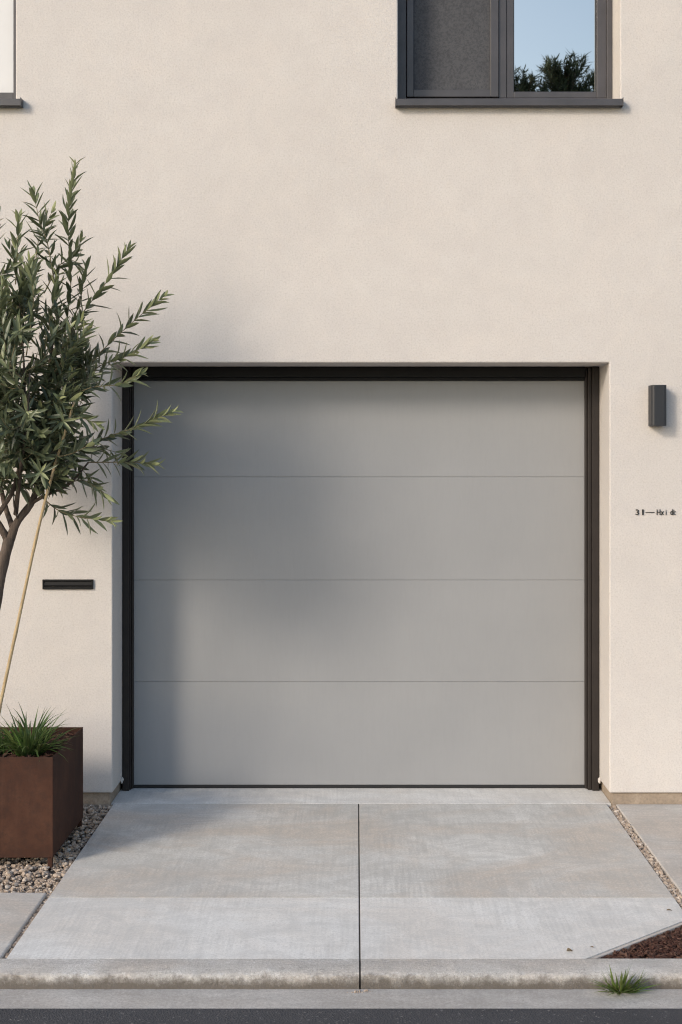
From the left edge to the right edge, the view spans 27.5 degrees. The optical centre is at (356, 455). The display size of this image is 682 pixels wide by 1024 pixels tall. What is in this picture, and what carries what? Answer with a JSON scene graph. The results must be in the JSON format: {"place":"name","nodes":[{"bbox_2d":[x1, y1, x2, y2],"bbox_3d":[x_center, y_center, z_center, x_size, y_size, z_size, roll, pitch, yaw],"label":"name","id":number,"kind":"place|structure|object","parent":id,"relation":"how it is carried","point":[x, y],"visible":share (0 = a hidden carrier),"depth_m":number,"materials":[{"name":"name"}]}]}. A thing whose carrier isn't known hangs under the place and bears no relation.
{"place":"outdoors","nodes":[
{"label":"outdoors","id":0,"kind":"place"},
{"bbox_2d":[0,893,46,957],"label":"pavement","id":1,"kind":"structure","parent":0,"point":[17,911],"depth_m":5.34,"materials":[{"name":"concrete"}]},
{"bbox_2d":[0,1009,681,1023],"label":"road","id":2,"kind":"structure","parent":0,"point":[340,1016],"depth_m":4.48,"materials":[{"name":"black asphalt"}]},
{"bbox_2d":[6,898,681,958],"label":"driveway apron","id":3,"kind":"object","parent":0,"point":[299,928],"visible":0.76,"depth_m":5.18,"materials":[{"name":"concrete"}]},
{"bbox_2d":[49,804,673,897],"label":"driveway","id":4,"kind":"structure","parent":0,"point":[406,850],"depth_m":6.14,"materials":[{"name":"concrete"}]},
{"bbox_2d":[616,804,681,894],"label":"path","id":5,"kind":"structure","parent":0,"point":[657,828],"depth_m":6.51,"materials":[{"name":"concrete"}]},
{"label":"ground","id":6,"kind":"structure","parent":0,"visible":0},
{"bbox_2d":[0,808,676,988],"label":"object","id":7,"kind":"structure","parent":6,"relation":"on","point":[52,872],"depth_m":5.98,"materials":[{"name":"gravel"}]},
{"bbox_2d":[0,804,112,894],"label":"gravel","id":8,"kind":"structure","parent":7,"relation":"on","point":[26,873],"depth_m":5.98,"materials":[{"name":"grey gravel"}]},
{"bbox_2d":[0,727,82,869],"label":"planter","id":9,"kind":"object","parent":8,"relation":"on","point":[41,806],"visible":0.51,"depth_m":5.95,"materials":[{"name":"metal"}]},
{"bbox_2d":[0,704,74,762],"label":"strap leaf plant","id":10,"kind":"object","parent":9,"relation":"in","point":[35,742],"visible":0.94,"depth_m":6.11,"materials":[{"name":"green plant"}]},
{"bbox_2d":[0,401,74,712],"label":"support cane","id":11,"kind":"object","parent":9,"relation":"in","point":[25,588],"visible":0.96,"depth_m":6.12,"materials":[{"name":"brown wood"}]},
{"bbox_2d":[0,157,183,608],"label":"olive tree","id":12,"kind":"object","parent":9,"relation":"on","point":[32,441],"visible":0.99,"depth_m":6.16,"materials":[{"name":"green plant"}]},
{"bbox_2d":[0,0,681,807],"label":"house","id":13,"kind":"structure","parent":7,"relation":"on","point":[414,266],"depth_m":7.00,"materials":[{"name":"beige paint"}]},
{"bbox_2d":[0,0,22,107],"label":"window","id":14,"kind":"structure","parent":13,"relation":"in","point":[7,7],"depth_m":7.24,"materials":[{"name":"grey metal"}]},
{"bbox_2d":[42,579,92,588],"bbox_3d":[-1.449,0.650,6.996,0.255,0.049,0.016,0,0,0],"label":"letterbox slot","id":15,"kind":"object","parent":13,"relation":"attached to","point":[67,583],"visible":1,"depth_m":6.99,"materials":[{"name":"black metal"}]},
{"bbox_2d":[134,381,584,787],"bbox_3d":[0.016,0.656,7.368,2.413,2.202,0.054,0,0,0],"label":"garage door","id":16,"kind":"structure","parent":13,"relation":"in","point":[338,584],"depth_m":7.35,"materials":[{"name":"grey paint"}]},
{"bbox_2d":[395,0,623,107],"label":"window","id":17,"kind":"structure","parent":13,"relation":"in","point":[451,52],"depth_m":7.21,"materials":[{"name":"grey metal"}]},
{"bbox_2d":[635,509,675,514],"bbox_3d":[1.506,0.287,6.997,0.201,0.028,0.004,0,0,0],"label":"house sign","id":18,"kind":"object","parent":13,"relation":"attached to","point":[672,511],"visible":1,"depth_m":7.00,"materials":[{"name":"black metal"}]},
{"bbox_2d":[648,385,665,425],"bbox_3d":[1.507,-0.247,6.957,0.076,0.203,0.091,0,0,0],"label":"wall lamp","id":19,"kind":"object","parent":13,"relation":"attached to","point":[656,405],"visible":1,"depth_m":6.91,"materials":[{"name":"grey metal"}]},
{"bbox_2d":[0,804,681,985],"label":"joint dirt","id":20,"kind":"structure","parent":7,"relation":"on","point":[359,913],"depth_m":5.08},
{"bbox_2d":[4,805,681,957],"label":"gravel strip","id":21,"kind":"object","parent":7,"relation":"on","point":[657,868],"visible":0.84,"depth_m":5.94,"materials":[{"name":"grey gravel"}]},
{"bbox_2d":[111,788,610,806],"bbox_3d":[0.025,1.808,7.242,2.525,0.099,0.436,0,0,0],"label":"threshold","id":22,"kind":"object","parent":7,"relation":"on","point":[359,796],"visible":0.51,"depth_m":7.17,"materials":[{"name":"concrete"}]},
{"bbox_2d":[592,923,681,957],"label":"bed edging","id":23,"kind":"object","parent":7,"relation":"on","point":[628,945],"visible":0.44,"depth_m":5.04,"materials":[{"name":"concrete"}]},
{"bbox_2d":[601,925,681,958],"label":"mulch","id":24,"kind":"object","parent":7,"relation":"on","point":[660,946],"visible":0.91,"depth_m":4.97,"materials":[{"name":"brown plant"}]},
{"bbox_2d":[0,959,681,989],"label":"kerb","id":25,"kind":"structure","parent":6,"relation":"on","point":[106,974],"depth_m":4.73,"materials":[{"name":"concrete"}]},
{"bbox_2d":[0,989,681,1008],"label":"gutter","id":26,"kind":"object","parent":6,"relation":"on","point":[314,999],"visible":0.67,"depth_m":4.62,"materials":[{"name":"concrete"}]},
{"bbox_2d":[586,965,658,994],"bbox_3d":[0.900,1.754,4.642,0.266,0.109,0.121,0,0,0],"label":"grass tuft","id":27,"kind":"object","parent":26,"relation":"on","point":[627,988],"visible":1,"depth_m":4.67,"materials":[{"name":"green plant"}]}
]}

